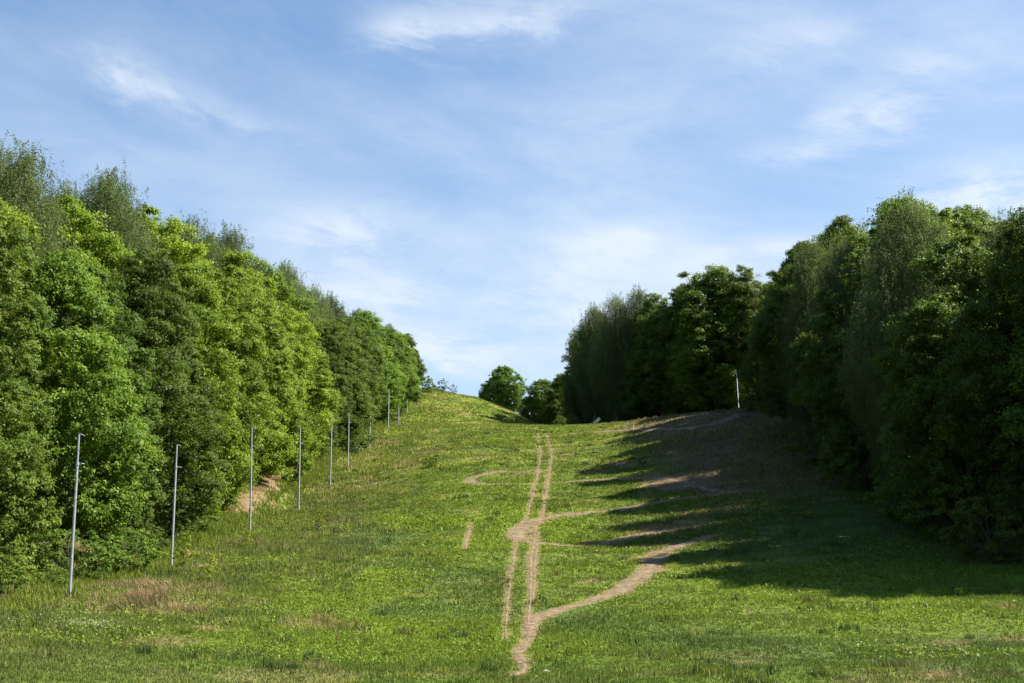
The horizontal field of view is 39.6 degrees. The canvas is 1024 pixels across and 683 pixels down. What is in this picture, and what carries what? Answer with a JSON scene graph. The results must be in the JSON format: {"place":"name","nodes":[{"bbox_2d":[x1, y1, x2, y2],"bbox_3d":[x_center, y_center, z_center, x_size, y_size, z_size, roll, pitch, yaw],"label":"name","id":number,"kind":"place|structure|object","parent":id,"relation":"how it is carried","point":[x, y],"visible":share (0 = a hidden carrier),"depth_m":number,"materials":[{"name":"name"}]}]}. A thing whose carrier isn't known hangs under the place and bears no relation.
{"place":"outdoors","nodes":[
{"label":"outdoors","id":0,"kind":"place"},
{"bbox_2d":[0,388,1023,682],"bbox_3d":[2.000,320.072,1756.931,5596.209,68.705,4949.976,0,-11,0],"label":"meadow hillside","id":1,"kind":"structure","parent":0,"point":[712,480],"depth_m":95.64,"materials":[{"name":"green plant"}]},
{"bbox_2d":[0,559,31,593],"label":"shrub","id":2,"kind":"object","parent":1,"relation":"on","point":[11,578],"visible":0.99,"depth_m":66.74,"materials":[{"name":"green plant"}]},
{"bbox_2d":[11,604,29,631],"bbox_3d":[-18.698,10.628,54.130,0.702,1.264,0.622,10,-15,-41],"label":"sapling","id":3,"kind":"object","parent":1,"relation":"on","point":[21,618],"visible":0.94,"depth_m":54.17,"materials":[{"name":"green plant"}]},
{"bbox_2d":[0,541,44,582],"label":"shrub","id":4,"kind":"object","parent":1,"relation":"on","point":[14,556],"visible":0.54,"depth_m":70.24,"materials":[{"name":"green plant"}]},
{"bbox_2d":[0,200,58,546],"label":"ash tree","id":5,"kind":"object","parent":1,"relation":"on","point":[24,448],"visible":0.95,"depth_m":76.24,"materials":[{"name":"green plant"}]},
{"bbox_2d":[0,467,69,568],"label":"shrub","id":6,"kind":"object","parent":1,"relation":"on","point":[52,518],"visible":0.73,"depth_m":75.25,"materials":[{"name":"green plant"}]},
{"bbox_2d":[0,197,73,446],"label":"maple tree","id":7,"kind":"object","parent":1,"relation":"on","point":[16,218],"visible":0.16,"depth_m":85.24,"materials":[{"name":"green plant"}]},
{"bbox_2d":[0,505,80,560],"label":"shrub","id":8,"kind":"object","parent":1,"relation":"on","point":[62,526],"visible":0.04,"depth_m":81.40,"materials":[{"name":"green plant"}]},
{"bbox_2d":[0,134,101,384],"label":"birch tree","id":9,"kind":"object","parent":1,"relation":"on","point":[25,195],"visible":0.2,"depth_m":96.70,"materials":[{"name":"green plant"}]},
{"bbox_2d":[32,567,74,585],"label":"shrub","id":10,"kind":"object","parent":1,"relation":"on","point":[53,571],"visible":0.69,"depth_m":72.69,"materials":[{"name":"green plant"}]},
{"bbox_2d":[42,173,89,216],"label":"birch tree","id":11,"kind":"object","parent":1,"relation":"on","point":[68,189],"visible":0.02,"depth_m":130.98,"materials":[{"name":"green plant"}]},
{"bbox_2d":[25,528,127,577],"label":"shrub","id":12,"kind":"object","parent":1,"relation":"on","point":[56,554],"visible":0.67,"depth_m":78.34,"materials":[{"name":"green plant"}]},
{"bbox_2d":[68,432,84,593],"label":"steel pole","id":13,"kind":"object","parent":1,"relation":"on","point":[77,463],"visible":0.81,"depth_m":69.17,"materials":[{"name":"metal"}]},
{"bbox_2d":[0,246,166,551],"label":"maple tree","id":14,"kind":"object","parent":1,"relation":"on","point":[72,289],"visible":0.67,"depth_m":84.34,"materials":[{"name":"green plant"}]},
{"bbox_2d":[27,193,172,417],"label":"maple tree","id":15,"kind":"object","parent":1,"relation":"on","point":[108,251],"visible":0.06,"depth_m":106.30,"materials":[{"name":"green plant"}]},
{"bbox_2d":[75,514,134,546],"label":"shrub","id":16,"kind":"object","parent":1,"relation":"on","point":[122,525],"visible":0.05,"depth_m":93.09,"materials":[{"name":"green plant"}]},
{"bbox_2d":[44,265,166,538],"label":"linden tree","id":17,"kind":"object","parent":1,"relation":"on","point":[123,333],"visible":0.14,"depth_m":95.73,"materials":[{"name":"green plant"}]},
{"bbox_2d":[70,160,165,304],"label":"birch tree","id":18,"kind":"object","parent":1,"relation":"on","point":[127,184],"visible":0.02,"depth_m":124.07,"materials":[{"name":"green plant"}]},
{"bbox_2d":[65,165,177,318],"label":"birch tree","id":19,"kind":"object","parent":1,"relation":"on","point":[103,201],"visible":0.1,"depth_m":115.59,"materials":[{"name":"green plant"}]},
{"bbox_2d":[86,526,161,570],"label":"shrub","id":20,"kind":"object","parent":1,"relation":"on","point":[137,538],"visible":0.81,"depth_m":84.22,"materials":[{"name":"green plant"}]},
{"bbox_2d":[119,537,168,559],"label":"shrub","id":21,"kind":"object","parent":1,"relation":"on","point":[150,547],"visible":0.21,"depth_m":91.87,"materials":[{"name":"green plant"}]},
{"bbox_2d":[118,523,170,552],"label":"shrub","id":22,"kind":"object","parent":1,"relation":"on","point":[158,531],"visible":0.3,"depth_m":95.59,"materials":[{"name":"green plant"}]},
{"bbox_2d":[85,246,235,527],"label":"linden tree","id":23,"kind":"object","parent":1,"relation":"on","point":[174,390],"visible":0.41,"depth_m":103.72,"materials":[{"name":"green plant"}]},
{"bbox_2d":[127,491,198,537],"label":"shrub","id":24,"kind":"object","parent":1,"relation":"on","point":[183,521],"visible":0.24,"depth_m":103.67,"materials":[{"name":"green plant"}]},
{"bbox_2d":[150,504,197,533],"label":"shrub","id":25,"kind":"object","parent":1,"relation":"on","point":[192,529],"visible":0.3,"depth_m":106.25,"materials":[{"name":"green plant"}]},
{"bbox_2d":[170,444,181,564],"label":"steel pole","id":26,"kind":"object","parent":1,"relation":"on","point":[173,516],"visible":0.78,"depth_m":89.64,"materials":[{"name":"metal"}]},
{"bbox_2d":[170,533,195,570],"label":"sapling","id":27,"kind":"object","parent":1,"relation":"on","point":[181,551],"visible":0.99,"depth_m":84.29,"materials":[{"name":"green plant"}]},
{"bbox_2d":[134,203,237,411],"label":"maple tree","id":28,"kind":"object","parent":1,"relation":"on","point":[169,235],"visible":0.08,"depth_m":133.49,"materials":[{"name":"green plant"}]},
{"bbox_2d":[152,495,221,531],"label":"shrub","id":29,"kind":"object","parent":1,"relation":"on","point":[206,524],"visible":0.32,"depth_m":109.25,"materials":[{"name":"green plant"}]},
{"bbox_2d":[145,260,256,515],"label":"maple tree","id":30,"kind":"object","parent":1,"relation":"on","point":[216,366],"visible":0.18,"depth_m":115.67,"materials":[{"name":"green plant"}]},
{"bbox_2d":[176,209,233,273],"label":"birch tree","id":31,"kind":"object","parent":1,"relation":"on","point":[209,255],"visible":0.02,"depth_m":144.99,"materials":[{"name":"green plant"}]},
{"bbox_2d":[184,267,283,510],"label":"maple tree","id":32,"kind":"object","parent":1,"relation":"on","point":[247,345],"visible":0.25,"depth_m":124.62,"materials":[{"name":"green plant"}]},
{"bbox_2d":[192,234,278,322],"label":"maple tree","id":33,"kind":"object","parent":1,"relation":"on","point":[213,238],"depth_m":155.15,"materials":[{"name":"green plant"}]},
{"bbox_2d":[208,220,275,297],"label":"birch tree","id":34,"kind":"object","parent":1,"relation":"on","point":[232,240],"visible":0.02,"depth_m":165.26,"materials":[{"name":"green plant"}]},
{"bbox_2d":[203,264,297,484],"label":"maple tree","id":35,"kind":"object","parent":1,"relation":"on","point":[276,360],"visible":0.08,"depth_m":137.43,"materials":[{"name":"green plant"}]},
{"bbox_2d":[249,426,255,528],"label":"steel pole","id":36,"kind":"object","parent":1,"relation":"on","point":[251,445],"visible":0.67,"depth_m":116.41,"materials":[{"name":"metal"}]},
{"bbox_2d":[213,248,307,476],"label":"maple tree","id":37,"kind":"object","parent":1,"relation":"on","point":[283,450],"visible":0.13,"depth_m":145.73,"materials":[{"name":"green plant"}]},
{"bbox_2d":[249,256,316,352],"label":"maple tree","id":38,"kind":"object","parent":1,"relation":"on","point":[285,290],"visible":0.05,"depth_m":187.01,"materials":[{"name":"green plant"}]},
{"bbox_2d":[253,297,323,482],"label":"maple tree","id":39,"kind":"object","parent":1,"relation":"on","point":[295,425],"visible":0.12,"depth_m":157.19,"materials":[{"name":"green plant"}]},
{"bbox_2d":[275,258,315,331],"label":"birch tree","id":40,"kind":"object","parent":1,"relation":"on","point":[298,290],"visible":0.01,"depth_m":200.46,"materials":[{"name":"green plant"}]},
{"bbox_2d":[274,260,319,335],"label":"birch tree","id":41,"kind":"object","parent":1,"relation":"on","point":[289,268],"visible":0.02,"depth_m":211.47,"materials":[{"name":"green plant"}]},
{"bbox_2d":[277,300,342,471],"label":"maple tree","id":42,"kind":"object","parent":1,"relation":"on","point":[321,393],"visible":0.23,"depth_m":169.42,"materials":[{"name":"green plant"}]},
{"bbox_2d":[296,284,326,328],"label":"linden tree","id":43,"kind":"object","parent":1,"relation":"on","point":[315,312],"visible":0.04,"depth_m":224.18,"materials":[{"name":"green plant"}]},
{"bbox_2d":[292,309,346,457],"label":"ash tree","id":44,"kind":"object","parent":1,"relation":"on","point":[325,448],"visible":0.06,"depth_m":182.08,"materials":[{"name":"green plant"}]},
{"bbox_2d":[306,280,340,322],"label":"birch tree","id":45,"kind":"object","parent":1,"relation":"on","point":[317,294],"visible":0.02,"depth_m":236.02,"materials":[{"name":"green plant"}]},
{"bbox_2d":[309,326,357,450],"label":"linden tree","id":46,"kind":"object","parent":1,"relation":"on","point":[346,375],"visible":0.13,"depth_m":194.34,"materials":[{"name":"green plant"}]},
{"bbox_2d":[320,291,350,321],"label":"birch tree","id":47,"kind":"object","parent":1,"relation":"on","point":[337,313],"visible":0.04,"depth_m":249.17,"materials":[{"name":"green plant"}]},
{"bbox_2d":[315,319,379,441],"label":"maple tree","id":48,"kind":"object","parent":1,"relation":"on","point":[363,407],"visible":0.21,"depth_m":206.08,"materials":[{"name":"green plant"}]},
{"bbox_2d":[343,435,363,452],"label":"shrub","id":49,"kind":"object","parent":1,"relation":"on","point":[354,442],"visible":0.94,"depth_m":200.53,"materials":[{"name":"green plant"}]},
{"bbox_2d":[330,318,381,431],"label":"linden tree","id":50,"kind":"object","parent":1,"relation":"on","point":[371,384],"visible":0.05,"depth_m":218.89,"materials":[{"name":"green plant"}]},
{"bbox_2d":[342,427,378,446],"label":"shrub","id":51,"kind":"object","parent":1,"relation":"on","point":[361,441],"visible":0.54,"depth_m":213.06,"materials":[{"name":"green plant"}]},
{"bbox_2d":[343,316,388,429],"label":"maple tree","id":52,"kind":"object","parent":1,"relation":"on","point":[374,348],"visible":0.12,"depth_m":231.53,"materials":[{"name":"green plant"}]},
{"bbox_2d":[355,319,389,422],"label":"linden tree","id":53,"kind":"object","parent":1,"relation":"on","point":[368,332],"visible":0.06,"depth_m":243.02,"materials":[{"name":"green plant"}]},
{"bbox_2d":[352,309,410,417],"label":"maple tree","id":54,"kind":"object","parent":1,"relation":"on","point":[393,373],"visible":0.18,"depth_m":254.84,"materials":[{"name":"green plant"}]},
{"bbox_2d":[373,325,408,422],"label":"linden tree","id":55,"kind":"object","parent":1,"relation":"on","point":[393,360],"visible":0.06,"depth_m":267.56,"materials":[{"name":"green plant"}]},
{"bbox_2d":[378,323,423,419],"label":"maple tree","id":56,"kind":"object","parent":1,"relation":"on","point":[405,362],"visible":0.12,"depth_m":279.26,"materials":[{"name":"green plant"}]},
{"bbox_2d":[394,330,422,408],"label":"maple tree","id":57,"kind":"object","parent":1,"relation":"on","point":[409,351],"visible":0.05,"depth_m":293.08,"materials":[{"name":"green plant"}]},
{"bbox_2d":[402,333,427,381],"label":"maple tree","id":58,"kind":"object","parent":1,"relation":"on","point":[421,368],"visible":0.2,"depth_m":322.46,"materials":[{"name":"green plant"}]},
{"bbox_2d":[419,376,439,391],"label":"shrub","id":59,"kind":"object","parent":1,"relation":"on","point":[427,386],"visible":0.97,"depth_m":315.47,"materials":[{"name":"green plant"}]},
{"bbox_2d":[478,365,527,412],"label":"maple tree","id":60,"kind":"object","parent":1,"relation":"on","point":[498,388],"visible":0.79,"depth_m":349.32,"materials":[{"name":"green plant"}]},
{"bbox_2d":[0,407,1021,679],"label":"dry grass","id":61,"kind":"structure","parent":1,"relation":"on","point":[148,597],"depth_m":67.52,"materials":[{"name":"brown plant"}]},
{"bbox_2d":[504,434,540,639],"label":"wheel track","id":62,"kind":"structure","parent":1,"relation":"on","point":[509,584],"depth_m":95.75,"materials":[{"name":"soil"}]},
{"bbox_2d":[520,378,555,423],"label":"maple tree","id":63,"kind":"object","parent":1,"relation":"on","point":[532,406],"visible":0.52,"depth_m":334.91,"materials":[{"name":"green plant"}]},
{"bbox_2d":[527,434,551,630],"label":"wheel track","id":64,"kind":"structure","parent":1,"relation":"on","point":[530,574],"depth_m":98.10,"materials":[{"name":"soil"}]},
{"bbox_2d":[539,373,571,424],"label":"maple tree","id":65,"kind":"object","parent":1,"relation":"on","point":[551,412],"visible":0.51,"depth_m":317.46,"materials":[{"name":"green plant"}]},
{"bbox_2d":[560,327,589,423],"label":"birch tree","id":66,"kind":"object","parent":1,"relation":"on","point":[572,397],"visible":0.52,"depth_m":299.08,"materials":[{"name":"green plant"}]},
{"bbox_2d":[557,325,613,423],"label":"maple tree","id":67,"kind":"object","parent":1,"relation":"on","point":[564,386],"visible":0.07,"depth_m":306.10,"materials":[{"name":"green plant"}]},
{"bbox_2d":[567,302,613,423],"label":"birch tree","id":68,"kind":"object","parent":1,"relation":"on","point":[579,358],"visible":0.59,"depth_m":293.16,"materials":[{"name":"green plant"}]},
{"bbox_2d":[464,471,722,491],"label":"dirt trail","id":69,"kind":"object","parent":1,"relation":"on","point":[687,484],"visible":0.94,"depth_m":142.26,"materials":[{"name":"soil"}]},
{"bbox_2d":[582,291,634,421],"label":"birch tree","id":70,"kind":"object","parent":1,"relation":"on","point":[604,379],"visible":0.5,"depth_m":286.39,"materials":[{"name":"green plant"}]},
{"bbox_2d":[513,536,711,674],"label":"dirt trail","id":71,"kind":"object","parent":1,"relation":"on","point":[623,587],"visible":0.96,"depth_m":81.77,"materials":[{"name":"soil"}]},
{"bbox_2d":[513,523,711,545],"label":"dirt trail","id":72,"kind":"object","parent":1,"relation":"on","point":[624,538],"visible":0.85,"depth_m":107.08,"materials":[{"name":"soil"}]},
{"bbox_2d":[503,490,750,539],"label":"dirt trail","id":73,"kind":"object","parent":1,"relation":"on","point":[517,530],"visible":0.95,"depth_m":122.19,"materials":[{"name":"soil"}]},
{"bbox_2d":[604,283,659,420],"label":"birch tree","id":74,"kind":"object","parent":1,"relation":"on","point":[618,347],"visible":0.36,"depth_m":283.25,"materials":[{"name":"green plant"}]},
{"bbox_2d":[614,292,698,417],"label":"linden tree","id":75,"kind":"object","parent":1,"relation":"on","point":[644,320],"visible":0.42,"depth_m":275.14,"materials":[{"name":"green plant"}]},
{"bbox_2d":[598,413,745,432],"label":"dirt trail","id":76,"kind":"object","parent":1,"relation":"on","point":[723,420],"visible":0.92,"depth_m":188.32,"materials":[{"name":"soil"}]},
{"bbox_2d":[633,271,737,415],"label":"linden tree","id":77,"kind":"object","parent":1,"relation":"on","point":[666,325],"visible":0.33,"depth_m":269.46,"materials":[{"name":"green plant"}]},
{"bbox_2d":[661,263,761,411],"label":"maple tree","id":78,"kind":"object","parent":1,"relation":"on","point":[721,390],"visible":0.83,"depth_m":262.87,"materials":[{"name":"green plant"}]},
{"bbox_2d":[704,264,768,382],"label":"linden tree","id":79,"kind":"object","parent":1,"relation":"on","point":[749,292],"visible":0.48,"depth_m":263.24,"materials":[{"name":"green plant"}]},
{"bbox_2d":[734,387,759,409],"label":"shrub","id":80,"kind":"object","parent":1,"relation":"on","point":[745,404],"visible":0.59,"depth_m":196.54,"materials":[{"name":"green plant"}]},
{"bbox_2d":[734,240,827,437],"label":"linden tree","id":81,"kind":"object","parent":1,"relation":"on","point":[764,325],"visible":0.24,"depth_m":157.71,"materials":[{"name":"green plant"}]},
{"bbox_2d":[771,234,836,442],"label":"birch tree","id":82,"kind":"object","parent":1,"relation":"on","point":[806,259],"visible":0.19,"depth_m":148.19,"materials":[{"name":"green plant"}]},
{"bbox_2d":[771,224,869,373],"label":"maple tree","id":83,"kind":"object","parent":1,"relation":"on","point":[857,238],"visible":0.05,"depth_m":159.03,"materials":[{"name":"green plant"}]},
{"bbox_2d":[776,215,867,372],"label":"linden tree","id":84,"kind":"object","parent":1,"relation":"on","point":[841,222],"visible":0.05,"depth_m":170.96,"materials":[{"name":"green plant"}]},
{"bbox_2d":[793,228,865,450],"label":"birch tree","id":85,"kind":"object","parent":1,"relation":"on","point":[832,279],"visible":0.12,"depth_m":137.76,"materials":[{"name":"green plant"}]},
{"bbox_2d":[786,240,891,485],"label":"linden tree","id":86,"kind":"object","parent":1,"relation":"on","point":[831,353],"visible":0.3,"depth_m":126.51,"materials":[{"name":"green plant"}]},
{"bbox_2d":[812,436,889,489],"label":"shrub","id":87,"kind":"object","parent":1,"relation":"on","point":[854,481],"visible":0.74,"depth_m":121.28,"materials":[{"name":"green plant"}]},
{"bbox_2d":[817,194,933,385],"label":"maple tree","id":88,"kind":"object","parent":1,"relation":"on","point":[886,204],"visible":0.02,"depth_m":139.03,"materials":[{"name":"green plant"}]},
{"bbox_2d":[834,207,960,483],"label":"birch tree","id":89,"kind":"object","parent":1,"relation":"on","point":[860,406],"visible":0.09,"depth_m":116.56,"materials":[{"name":"green plant"}]},
{"bbox_2d":[861,461,945,518],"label":"shrub","id":90,"kind":"object","parent":1,"relation":"on","point":[884,491],"visible":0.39,"depth_m":103.74,"materials":[{"name":"green plant"}]},
{"bbox_2d":[841,185,980,508],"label":"birch tree","id":91,"kind":"object","parent":1,"relation":"on","point":[901,238],"visible":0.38,"depth_m":109.97,"materials":[{"name":"green plant"}]},
{"bbox_2d":[912,199,953,226],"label":"maple tree","id":92,"kind":"object","parent":1,"relation":"on","point":[933,212],"depth_m":163.32,"materials":[{"name":"green plant"}]},
{"bbox_2d":[867,218,1023,537],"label":"linden tree","id":93,"kind":"object","parent":1,"relation":"on","point":[912,388],"visible":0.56,"depth_m":97.70,"materials":[{"name":"green plant"}]},
{"bbox_2d":[896,207,994,288],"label":"maple tree","id":94,"kind":"object","parent":1,"relation":"on","point":[949,216],"visible":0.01,"depth_m":129.85,"materials":[{"name":"green plant"}]},
{"bbox_2d":[905,481,1007,540],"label":"shrub","id":95,"kind":"object","parent":1,"relation":"on","point":[931,529],"visible":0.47,"depth_m":95.59,"materials":[{"name":"green plant"}]},
{"bbox_2d":[949,210,991,242],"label":"linden tree","id":96,"kind":"object","parent":1,"relation":"on","point":[976,213],"visible":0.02,"depth_m":149.87,"materials":[{"name":"green plant"}]},
{"bbox_2d":[951,226,998,474],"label":"linden tree","id":97,"kind":"object","parent":1,"relation":"on","point":[980,230],"visible":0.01,"depth_m":119.23,"materials":[{"name":"green plant"}]},
{"bbox_2d":[928,204,1023,522],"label":"linden tree","id":98,"kind":"object","parent":1,"relation":"on","point":[966,381],"visible":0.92,"depth_m":89.64,"materials":[{"name":"green plant"}]},
{"bbox_2d":[952,204,1000,229],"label":"maple tree","id":99,"kind":"object","parent":1,"relation":"on","point":[985,213],"visible":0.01,"depth_m":172.37,"materials":[{"name":"green plant"}]},
{"bbox_2d":[936,494,1023,561],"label":"shrub","id":100,"kind":"object","parent":1,"relation":"on","point":[1001,535],"visible":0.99,"depth_m":84.85,"materials":[{"name":"green plant"}]},
{"bbox_2d":[958,204,1016,474],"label":"birch tree","id":101,"kind":"object","parent":1,"relation":"on","point":[988,245],"visible":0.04,"depth_m":110.40,"materials":[{"name":"green plant"}]},
{"bbox_2d":[980,255,1023,449],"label":"maple tree","id":102,"kind":"object","parent":1,"relation":"on","point":[1014,430],"visible":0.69,"depth_m":86.06,"materials":[{"name":"green plant"}]},
{"bbox_2d":[0,0,1023,414],"label":"sky","id":103,"kind":"structure","parent":0,"point":[471,176],"materials":[{"name":"blue"}]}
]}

